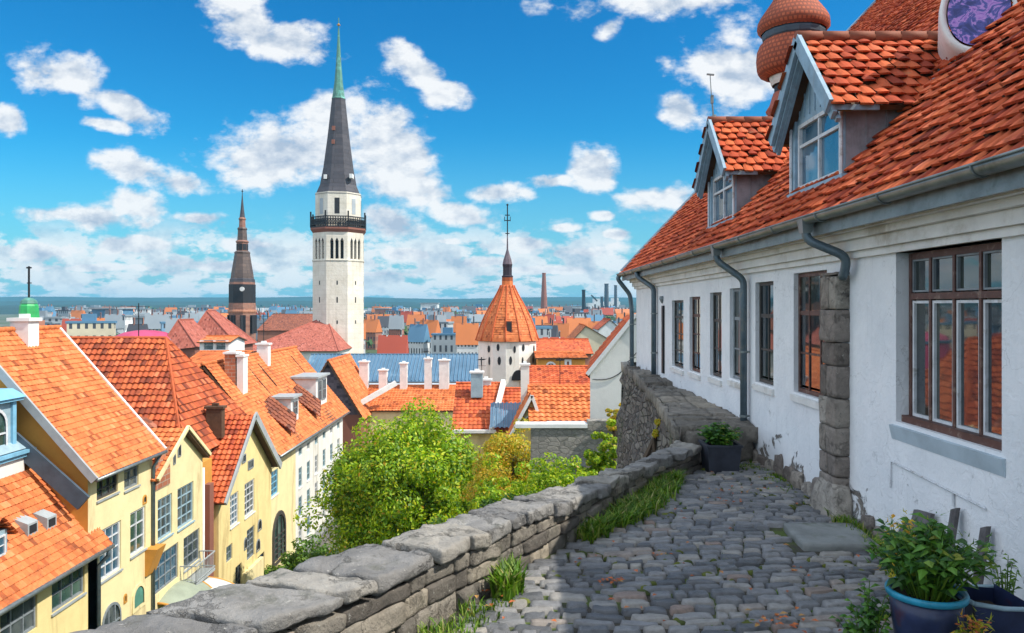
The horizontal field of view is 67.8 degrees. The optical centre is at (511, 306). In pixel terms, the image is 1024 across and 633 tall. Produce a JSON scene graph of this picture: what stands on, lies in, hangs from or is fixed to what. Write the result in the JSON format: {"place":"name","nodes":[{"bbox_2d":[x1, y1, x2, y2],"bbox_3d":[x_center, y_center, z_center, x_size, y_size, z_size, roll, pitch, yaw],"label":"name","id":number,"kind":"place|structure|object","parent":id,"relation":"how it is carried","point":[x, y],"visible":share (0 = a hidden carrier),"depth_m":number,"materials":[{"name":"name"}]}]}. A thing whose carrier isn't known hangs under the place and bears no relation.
{"place":"outdoors","nodes":[
{"label":"outdoors","id":0,"kind":"place"},
{"bbox_2d":[104,309,123,333],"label":"town house","id":1,"kind":"structure","parent":0,"point":[117,317],"depth_m":343.53,"materials":[{"name":"brick"}]},
{"bbox_2d":[126,318,148,331],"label":"town house","id":2,"kind":"structure","parent":0,"point":[134,326],"depth_m":226.91,"materials":[{"name":"brick"}]},
{"bbox_2d":[144,309,168,330],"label":"town house","id":3,"kind":"structure","parent":0,"point":[152,321],"depth_m":338.94,"materials":[{"name":"brick"}]},
{"bbox_2d":[196,335,246,349],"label":"white dormer house","id":4,"kind":"structure","parent":0,"point":[220,342],"depth_m":101.04,"materials":[{"name":"orange ceramic"}]},
{"bbox_2d":[190,350,255,366],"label":"orange back roof","id":5,"kind":"structure","parent":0,"point":[199,357],"depth_m":89.13,"materials":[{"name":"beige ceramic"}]},
{"bbox_2d":[197,310,256,349],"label":"pink gable house","id":6,"kind":"structure","parent":0,"point":[212,322],"depth_m":142.78,"materials":[{"name":"tile"}]},
{"bbox_2d":[227,189,256,344],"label":"brick spire tower","id":7,"kind":"structure","parent":0,"point":[242,315],"depth_m":203.05,"materials":[{"name":"black"}]},
{"bbox_2d":[199,341,349,567],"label":"long orange roof house","id":8,"kind":"structure","parent":0,"point":[289,396],"depth_m":57.99,"materials":[{"name":"orange tile"}]},
{"bbox_2d":[271,469,278,499],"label":"window","id":9,"kind":"structure","parent":8,"relation":"in","point":[273,474],"depth_m":51.51,"materials":[{"name":"glass"}]},
{"bbox_2d":[0,314,616,553],"bbox_3d":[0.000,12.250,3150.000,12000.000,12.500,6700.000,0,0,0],"label":"ground","id":10,"kind":"structure","parent":0,"point":[4,322],"depth_m":833.83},
{"bbox_2d":[0,388,36,478],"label":"blue attic house","id":11,"kind":"structure","parent":10,"relation":"on","point":[13,452],"depth_m":27.63,"materials":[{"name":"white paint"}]},
{"bbox_2d":[18,266,44,324],"bbox_3d":[-39.308,7.607,62.000,2.062,21.786,2.062,0,0,0],"label":"green cupola","id":12,"kind":"object","parent":10,"relation":"on","point":[29,305],"visible":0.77,"depth_m":61.68,"materials":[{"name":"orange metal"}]},
{"bbox_2d":[39,311,65,321],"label":"town block","id":13,"kind":"structure","parent":10,"relation":"on","point":[49,319],"depth_m":322.94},
{"bbox_2d":[0,468,114,632],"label":"yellow corner house","id":14,"kind":"structure","parent":10,"relation":"on","point":[50,548],"depth_m":26.80,"materials":[{"name":"tile"}]},
{"bbox_2d":[0,596,34,632],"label":"window","id":15,"kind":"structure","parent":14,"relation":"in","point":[21,619],"depth_m":25.00,"materials":[{"name":"grey glass"}]},
{"bbox_2d":[51,567,86,616],"bbox_3d":[-16.035,9.856,27.505,0.210,1.826,2.130,0,0,0],"label":"window","id":16,"kind":"structure","parent":14,"relation":"in","point":[69,587],"depth_m":27.58,"materials":[{"name":"glass"}]},
{"bbox_2d":[0,314,167,629],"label":"orange roof house","id":17,"kind":"structure","parent":10,"relation":"on","point":[87,432],"depth_m":30.94,"materials":[{"name":"orange tile"}]},
{"bbox_2d":[96,474,119,503],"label":"window","id":18,"kind":"structure","parent":17,"relation":"in","point":[105,487],"depth_m":30.29,"materials":[{"name":"glass"}]},
{"bbox_2d":[100,520,122,584],"bbox_3d":[-16.035,9.759,30.382,0.210,2.071,1.714,0,0,0],"label":"window","id":19,"kind":"structure","parent":17,"relation":"in","point":[112,564],"depth_m":30.66,"materials":[{"name":"white paint"}]},
{"bbox_2d":[102,602,121,624],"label":"window","id":20,"kind":"structure","parent":17,"relation":"in","point":[111,614],"depth_m":30.51,"materials":[{"name":"grey paint"}]},
{"bbox_2d":[124,466,140,492],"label":"window","id":21,"kind":"structure","parent":17,"relation":"in","point":[130,475],"depth_m":32.14,"materials":[{"name":"grey glass"}]},
{"bbox_2d":[130,506,147,559],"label":"window","id":22,"kind":"structure","parent":17,"relation":"in","point":[136,517],"depth_m":32.62,"materials":[{"name":"glass"}]},
{"bbox_2d":[132,582,145,613],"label":"window","id":23,"kind":"structure","parent":17,"relation":"in","point":[137,597],"depth_m":32.62,"materials":[{"name":"teal glass"}]},
{"bbox_2d":[65,314,116,335],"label":"town block","id":24,"kind":"structure","parent":10,"relation":"on","point":[89,325],"depth_m":257.75,"materials":[{"name":"beige paint"}]},
{"bbox_2d":[89,307,134,317],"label":"long shed","id":25,"kind":"structure","parent":10,"relation":"on","point":[125,310],"depth_m":500.00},
{"bbox_2d":[104,310,133,331],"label":"town block","id":26,"kind":"structure","parent":10,"relation":"on","point":[127,319],"depth_m":384.93,"materials":[{"name":"paint"}]},
{"bbox_2d":[116,330,170,339],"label":"magenta tent","id":27,"kind":"object","parent":10,"relation":"on","point":[147,333],"visible":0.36,"depth_m":127.52,"materials":[{"name":"fabric"}]},
{"bbox_2d":[69,336,246,450],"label":"hipped roof house","id":28,"kind":"structure","parent":10,"relation":"on","point":[160,381],"depth_m":43.47,"materials":[{"name":"orange tile"}]},
{"bbox_2d":[165,312,184,332],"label":"town house","id":29,"kind":"structure","parent":10,"relation":"on","point":[170,323],"depth_m":249.50,"materials":[{"name":"brick"}]},
{"bbox_2d":[149,425,214,603],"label":"cream gable house","id":30,"kind":"structure","parent":10,"relation":"on","point":[184,507],"depth_m":37.05,"materials":[{"name":"paint"}]},
{"bbox_2d":[157,493,173,543],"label":"window","id":31,"kind":"structure","parent":30,"relation":"in","point":[164,504],"depth_m":35.34,"materials":[{"name":"grey glass"}]},
{"bbox_2d":[155,543,176,593],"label":"window","id":32,"kind":"structure","parent":30,"relation":"in","point":[166,571],"depth_m":35.56,"materials":[{"name":"glass"}]},
{"bbox_2d":[177,482,194,532],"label":"window","id":33,"kind":"structure","parent":30,"relation":"in","point":[185,492],"depth_m":37.51,"materials":[{"name":"grey glass"}]},
{"bbox_2d":[183,529,200,572],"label":"window","id":34,"kind":"structure","parent":30,"relation":"in","point":[191,541],"depth_m":38.22,"materials":[{"name":"grey glass"}]},
{"bbox_2d":[157,576,235,602],"bbox_3d":[-14.618,14.436,36.795,2.772,2.573,4.906,0,0,0],"label":"awning","id":35,"kind":"object","parent":30,"relation":"attached to","point":[207,585],"depth_m":36.53,"materials":[{"name":"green fabric"}]},
{"bbox_2d":[167,318,207,357],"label":"pink house","id":36,"kind":"structure","parent":10,"relation":"on","point":[184,335],"depth_m":129.15,"materials":[{"name":"tile"}]},
{"bbox_2d":[204,403,281,585],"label":"yellow gable house","id":37,"kind":"structure","parent":10,"relation":"on","point":[244,456],"depth_m":44.78,"materials":[{"name":"beige paint"}]},
{"bbox_2d":[230,492,239,529],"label":"window","id":38,"kind":"structure","parent":37,"relation":"in","point":[233,498],"depth_m":43.82,"materials":[{"name":"grey glass"}]},
{"bbox_2d":[244,479,255,519],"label":"window","id":39,"kind":"structure","parent":37,"relation":"in","point":[249,485],"depth_m":46.33,"materials":[{"name":"grey glass"}]},
{"bbox_2d":[247,526,252,559],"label":"window","id":40,"kind":"structure","parent":37,"relation":"in","point":[250,531],"depth_m":46.55,"materials":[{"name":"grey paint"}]},
{"bbox_2d":[257,314,312,342],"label":"dark long roof","id":41,"kind":"structure","parent":10,"relation":"on","point":[277,324],"depth_m":231.00,"materials":[{"name":"red tile"}]},
{"bbox_2d":[264,534,334,571],"bbox_3d":[-13.034,16.811,49.080,6.357,4.094,4.962,0,0,-24],"label":"shrub","id":42,"kind":"object","parent":10,"relation":"on","point":[299,556],"visible":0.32,"depth_m":48.68,"materials":[{"name":"green plant"}]},
{"bbox_2d":[253,320,364,361],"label":"church nave","id":43,"kind":"structure","parent":10,"relation":"on","point":[309,338],"depth_m":167.12,"materials":[{"name":"red tile"}]},
{"bbox_2d":[58,305,615,353],"bbox_3d":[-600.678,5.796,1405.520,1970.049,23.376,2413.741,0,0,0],"label":"distant treetops","id":44,"kind":"object","parent":10,"relation":"on","point":[370,342],"visible":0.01,"depth_m":712.75,"materials":[{"name":"green plant"}]},
{"bbox_2d":[310,18,365,353],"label":"white church tower","id":45,"kind":"structure","parent":10,"relation":"on","point":[338,226],"depth_m":175.91,"materials":[{"name":"white paint"}]},
{"bbox_2d":[320,353,371,454],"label":"slate gable house","id":46,"kind":"structure","parent":10,"relation":"on","point":[346,385],"depth_m":78.29,"materials":[{"name":"orange tile"}]},
{"bbox_2d":[293,396,483,555],"bbox_3d":[-5.391,11.566,43.052,12.087,13.016,10.075,0,0,17],"label":"maple tree","id":47,"kind":"object","parent":10,"relation":"on","point":[387,484],"visible":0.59,"depth_m":40.63,"materials":[{"name":"green plant"}]},
{"bbox_2d":[308,353,477,384],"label":"blue metal roof hall","id":48,"kind":"structure","parent":10,"relation":"on","point":[461,365],"depth_m":118.90,"materials":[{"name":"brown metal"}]},
{"bbox_2d":[358,356,455,445],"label":"orange row house","id":49,"kind":"structure","parent":10,"relation":"on","point":[384,399],"depth_m":85.03,"materials":[{"name":"orange tile"}]},
{"bbox_2d":[416,315,453,332],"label":"town block","id":50,"kind":"structure","parent":10,"relation":"on","point":[442,324],"depth_m":287.76,"materials":[{"name":"paint"}]},
{"bbox_2d":[431,327,455,353],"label":"town block","id":51,"kind":"structure","parent":10,"relation":"on","point":[444,342],"depth_m":234.93,"materials":[{"name":"grey paint"}]},
{"bbox_2d":[451,311,466,332],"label":"town house","id":52,"kind":"structure","parent":10,"relation":"on","point":[456,319],"depth_m":302.17,"materials":[{"name":"tile"}]},
{"bbox_2d":[452,369,505,458],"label":"red roof house","id":53,"kind":"structure","parent":10,"relation":"on","point":[476,396],"depth_m":58.05,"materials":[{"name":"tile"}]},
{"bbox_2d":[429,492,530,522],"bbox_3d":[-0.234,6.428,22.101,4.452,2.261,2.270,0,0,0],"label":"shrub","id":54,"kind":"object","parent":10,"relation":"on","point":[482,501],"visible":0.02,"depth_m":22.02,"materials":[{"name":"green plant"}]},
{"bbox_2d":[459,417,530,501],"bbox_3d":[0.103,7.010,33.125,4.348,4.169,3.835,0,0,-28],"label":"autumn tree","id":55,"kind":"object","parent":10,"relation":"on","point":[509,448],"visible":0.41,"depth_m":32.38,"materials":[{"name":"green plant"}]},
{"bbox_2d":[430,452,574,521],"bbox_3d":[-0.131,7.015,27.021,5.814,3.715,2.998,0,0,0],"label":"shrub","id":56,"kind":"object","parent":10,"relation":"on","point":[493,492],"visible":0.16,"depth_m":26.85,"materials":[{"name":"green plant"}]},
{"bbox_2d":[475,204,538,386],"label":"round wall tower","id":57,"kind":"structure","parent":10,"relation":"on","point":[507,338],"depth_m":87.45,"materials":[{"name":"orange tile"}]},
{"bbox_2d":[490,361,529,437],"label":"tin patched house","id":58,"kind":"structure","parent":10,"relation":"on","point":[505,410],"depth_m":56.28,"materials":[{"name":"blue paint"}]},
{"bbox_2d":[506,391,538,461],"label":"yellow dormer house","id":59,"kind":"structure","parent":10,"relation":"on","point":[525,404],"depth_m":51.50,"materials":[{"name":"beige paint"}]},
{"bbox_2d":[532,318,551,337],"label":"town block","id":60,"kind":"structure","parent":10,"relation":"on","point":[542,331],"depth_m":213.23,"materials":[{"name":"white paint"}]},
{"bbox_2d":[497,452,588,495],"bbox_3d":[1.130,5.790,24.052,2.627,2.631,2.157,0,0,-35],"label":"shrub","id":61,"kind":"object","parent":10,"relation":"on","point":[550,478],"visible":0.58,"depth_m":23.78,"materials":[{"name":"green plant"}]},
{"bbox_2d":[540,273,546,308],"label":"brick factory chimney","id":62,"kind":"object","parent":10,"relation":"on","point":[543,297],"visible":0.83,"depth_m":897.53,"materials":[{"name":"brick"}]},
{"bbox_2d":[543,318,569,337],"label":"town house","id":63,"kind":"structure","parent":10,"relation":"on","point":[563,328],"depth_m":256.79,"materials":[{"name":"tile"}]},
{"bbox_2d":[527,384,589,421],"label":"weave tiled house","id":64,"kind":"structure","parent":10,"relation":"on","point":[562,403],"depth_m":51.96,"materials":[{"name":"orange tile"}]},
{"bbox_2d":[533,351,587,364],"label":"orange wall house","id":65,"kind":"structure","parent":10,"relation":"on","point":[569,357],"depth_m":82.00,"materials":[{"name":"tile"}]},
{"bbox_2d":[536,338,593,364],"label":"brick red block","id":66,"kind":"structure","parent":10,"relation":"on","point":[563,344],"depth_m":108.68,"materials":[{"name":"ceramic"}]},
{"bbox_2d":[516,419,616,481],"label":"grey garden wall","id":67,"kind":"structure","parent":10,"relation":"on","point":[564,440],"depth_m":30.00,"materials":[{"name":"stone"}]},
{"bbox_2d":[566,312,590,332],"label":"town house","id":68,"kind":"structure","parent":10,"relation":"on","point":[574,322],"depth_m":283.67,"materials":[{"name":"tile"}]},
{"bbox_2d":[577,418,616,477],"bbox_3d":[3.289,6.235,27.410,2.159,4.480,1.424,0,0,6],"label":"shrub","id":69,"kind":"object","parent":10,"relation":"on","point":[601,460],"visible":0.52,"depth_m":27.32,"materials":[{"name":"green plant"}]},
{"bbox_2d":[586,298,619,308],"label":"power station","id":70,"kind":"object","parent":10,"relation":"on","point":[598,303],"visible":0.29,"depth_m":1583.60,"materials":[{"name":"white"}]},
{"bbox_2d":[585,314,635,418],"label":"white gable house","id":71,"kind":"structure","parent":10,"relation":"on","point":[604,371],"depth_m":31.90,"materials":[{"name":"paint"}]},
{"bbox_2d":[604,403,620,460],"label":"shrub","id":72,"kind":"object","parent":10,"relation":"on","point":[613,429],"visible":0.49,"depth_m":29.50,"materials":[{"name":"green plant"}]},
{"bbox_2d":[616,361,757,468],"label":"bastion wall","id":73,"kind":"structure","parent":10,"relation":"on","point":[647,398],"depth_m":13.09,"materials":[{"name":"stone"}]},
{"bbox_2d":[643,419,660,456],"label":"shrub","id":74,"kind":"object","parent":73,"relation":"on","point":[651,448],"visible":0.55,"depth_m":12.56,"materials":[{"name":"yellow plant"}]},
{"bbox_2d":[616,0,1023,599],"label":"white house","id":75,"kind":"structure","parent":10,"relation":"on","point":[822,270],"depth_m":7.02,"materials":[{"name":"paint"}]},
{"bbox_2d":[670,300,683,374],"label":"window","id":76,"kind":"structure","parent":75,"relation":"in","point":[678,304],"depth_m":14.63,"materials":[{"name":"glass"}]},
{"bbox_2d":[687,297,700,379],"bbox_3d":[3.183,0.532,13.135,0.135,1.396,0.830,0,0,0],"label":"window","id":77,"kind":"structure","parent":75,"relation":"in","point":[695,300],"depth_m":13.28,"materials":[{"name":"black glass"}]},
{"bbox_2d":[707,292,721,385],"bbox_3d":[3.183,0.487,11.785,0.135,1.406,0.730,0,0,0],"label":"window","id":78,"kind":"structure","parent":75,"relation":"in","point":[717,297],"depth_m":11.92,"materials":[{"name":"glass"}]},
{"bbox_2d":[727,288,739,388],"bbox_3d":[3.183,0.437,10.735,0.135,1.386,0.630,0,0,0],"label":"window","id":79,"kind":"structure","parent":75,"relation":"in","point":[736,292],"depth_m":10.91,"materials":[{"name":"grey glass"}]},
{"bbox_2d":[752,282,773,395],"bbox_3d":[3.183,0.382,9.520,0.135,1.376,0.740,0,0,0],"label":"window","id":80,"kind":"structure","parent":75,"relation":"in","point":[766,288],"depth_m":9.63,"materials":[{"name":"glass"}]},
{"bbox_2d":[756,0,830,115],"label":"onion turret","id":81,"kind":"object","parent":75,"relation":"on","point":[780,23],"visible":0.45,"depth_m":13.58,"materials":[{"name":"tile"}]},
{"bbox_2d":[790,271,826,409],"bbox_3d":[3.183,0.342,8.070,0.135,1.416,0.960,0,0,0],"label":"window","id":82,"kind":"structure","parent":75,"relation":"in","point":[809,344],"depth_m":8.21,"materials":[{"name":"brown glass"}]},
{"bbox_2d":[889,242,1005,476],"bbox_3d":[3.205,0.330,5.585,0.170,1.520,1.450,0,0,0],"label":"window","id":83,"kind":"structure","parent":75,"relation":"in","point":[955,345],"depth_m":5.55,"materials":[{"name":"brown paint"}]},
{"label":"retaining wall","id":84,"kind":"object","parent":10,"relation":"on","visible":0},
{"bbox_2d":[73,440,701,632],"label":"parapet wall","id":85,"kind":"structure","parent":84,"relation":"on","point":[404,583],"depth_m":4.66,"materials":[{"name":"stone"}]},
{"bbox_2d":[0,296,635,313],"bbox_3d":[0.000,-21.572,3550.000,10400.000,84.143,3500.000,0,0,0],"label":"sea","id":86,"kind":"structure","parent":0,"point":[9,305],"depth_m":3273.16,"materials":[{"name":"blue liquid"}]},
{"bbox_2d":[364,315,382,349],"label":"town house","id":87,"kind":"structure","parent":0,"point":[373,329],"depth_m":328.19,"materials":[{"name":"brick"}]},
{"bbox_2d":[377,313,388,334],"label":"town house","id":88,"kind":"structure","parent":0,"point":[384,321],"depth_m":408.91,"materials":[{"name":"brick"}]},
{"bbox_2d":[377,329,408,353],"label":"town house","id":89,"kind":"structure","parent":0,"point":[391,344],"depth_m":197.22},
{"bbox_2d":[388,310,404,334],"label":"town house","id":90,"kind":"structure","parent":0,"point":[396,324],"depth_m":342.62,"materials":[{"name":"brick"}]},
{"bbox_2d":[406,311,424,331],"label":"town house","id":91,"kind":"structure","parent":0,"point":[412,316],"depth_m":438.33,"materials":[{"name":"tile"}]},
{"bbox_2d":[408,318,430,353],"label":"town house","id":92,"kind":"structure","parent":0,"point":[419,340],"depth_m":238.97,"materials":[{"name":"tile"}]},
{"bbox_2d":[419,314,440,352],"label":"town house","id":93,"kind":"structure","parent":0,"point":[433,326],"depth_m":267.89,"materials":[{"name":"brick"}]},
{"bbox_2d":[0,0,873,298],"label":"sky","id":94,"kind":"structure","parent":0,"point":[133,133],"materials":[{"name":"blue"}]},
{"bbox_2d":[456,316,478,353],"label":"town house","id":95,"kind":"structure","parent":0,"point":[466,341],"depth_m":211.24,"materials":[{"name":"tile"}]},
{"bbox_2d":[536,319,558,336],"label":"town house","id":96,"kind":"structure","parent":0,"point":[554,331],"depth_m":240.67,"materials":[{"name":"brick"}]},
{"bbox_2d":[529,365,589,384],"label":"dark red house","id":97,"kind":"structure","parent":0,"point":[556,374],"depth_m":64.42,"materials":[{"name":"tile"}]},
{"bbox_2d":[567,323,606,356],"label":"pale gable house","id":98,"kind":"structure","parent":0,"point":[596,339],"depth_m":150.00,"materials":[{"name":"white paint"}]},
{"bbox_2d":[592,318,616,336],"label":"red steep house","id":99,"kind":"structure","parent":0,"point":[605,327],"depth_m":190.00,"materials":[{"name":"ceramic"}]},
{"bbox_2d":[429,461,893,632],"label":"lane","id":100,"kind":"structure","parent":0,"point":[718,535],"depth_m":5.58,"materials":[{"name":"stone"}]},
{"bbox_2d":[417,459,891,632],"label":"grass","id":101,"kind":"structure","parent":100,"relation":"on","point":[507,581],"depth_m":6.57,"materials":[{"name":"green plant"}]},
{"bbox_2d":[468,471,884,632],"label":"fallen leaves","id":102,"kind":"object","parent":100,"relation":"on","point":[794,624],"visible":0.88,"depth_m":5.09,"materials":[{"name":"brown plant"}]},
{"bbox_2d":[472,466,888,630],"bbox_3d":[0.929,1.979,6.308,4.436,0.030,6.260,0,0,0],"label":"moss","id":103,"kind":"object","parent":100,"relation":"on","point":[682,622],"visible":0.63,"depth_m":5.85,"materials":[{"name":"green plant"}]},
{"bbox_2d":[698,439,742,473],"bbox_3d":[2.520,1.823,9.220,0.430,0.355,0.430,0,0,0],"label":"dark planter","id":104,"kind":"object","parent":100,"relation":"on","point":[717,458],"visible":0.74,"depth_m":9.03,"materials":[{"name":"plastic"}]},
{"bbox_2d":[696,422,742,444],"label":"planter shrub","id":105,"kind":"object","parent":104,"relation":"on","point":[714,434],"visible":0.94,"depth_m":9.15,"materials":[{"name":"green plant"}]},
{"bbox_2d":[783,522,880,552],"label":"stone slab","id":106,"kind":"structure","parent":100,"relation":"on","point":[813,537],"depth_m":6.40,"materials":[{"name":"grey stone"}]},
{"bbox_2d":[828,577,892,632],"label":"trailing weed","id":107,"kind":"object","parent":100,"relation":"on","point":[869,621],"visible":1,"depth_m":4.23,"materials":[{"name":"green plant"}]},
{"bbox_2d":[877,509,916,577],"bbox_3d":[2.600,1.682,5.115,0.352,0.638,0.303,0,0,0],"label":"yellow upright plant","id":108,"kind":"object","parent":100,"relation":"on","point":[892,574],"visible":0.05,"depth_m":5.12,"materials":[{"name":"green plant"}]},
{"bbox_2d":[884,577,969,632],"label":"glazed flower pot","id":109,"kind":"object","parent":100,"relation":"on","point":[910,614],"visible":0.71,"depth_m":3.98,"materials":[{"name":"ceramic"}]},
{"bbox_2d":[861,511,1000,601],"bbox_3d":[2.249,1.319,4.128,0.684,0.509,0.775,0,0,0],"label":"leafy pot plant","id":110,"kind":"object","parent":109,"relation":"on","point":[930,564],"visible":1,"depth_m":4.02,"materials":[{"name":"green plant"}]},
{"bbox_2d":[898,508,990,583],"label":"leaning boards","id":111,"kind":"object","parent":100,"relation":"on","point":[984,532],"visible":0.26,"depth_m":5.30,"materials":[{"name":"grey wood"}]},
{"bbox_2d":[951,606,994,632],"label":"flowering sprig","id":112,"kind":"object","parent":100,"relation":"on","point":[979,626],"visible":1,"depth_m":3.88,"materials":[{"name":"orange plant"}]},
{"bbox_2d":[956,584,1023,632],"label":"flower pot","id":113,"kind":"object","parent":100,"relation":"on","point":[1004,607],"visible":0.59,"depth_m":4.10,"materials":[{"name":"plastic"}]},
{"bbox_2d":[992,553,1022,594],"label":"potted plant","id":114,"kind":"object","parent":113,"relation":"in","point":[1011,582],"visible":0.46,"depth_m":4.60,"materials":[{"name":"green plant"}]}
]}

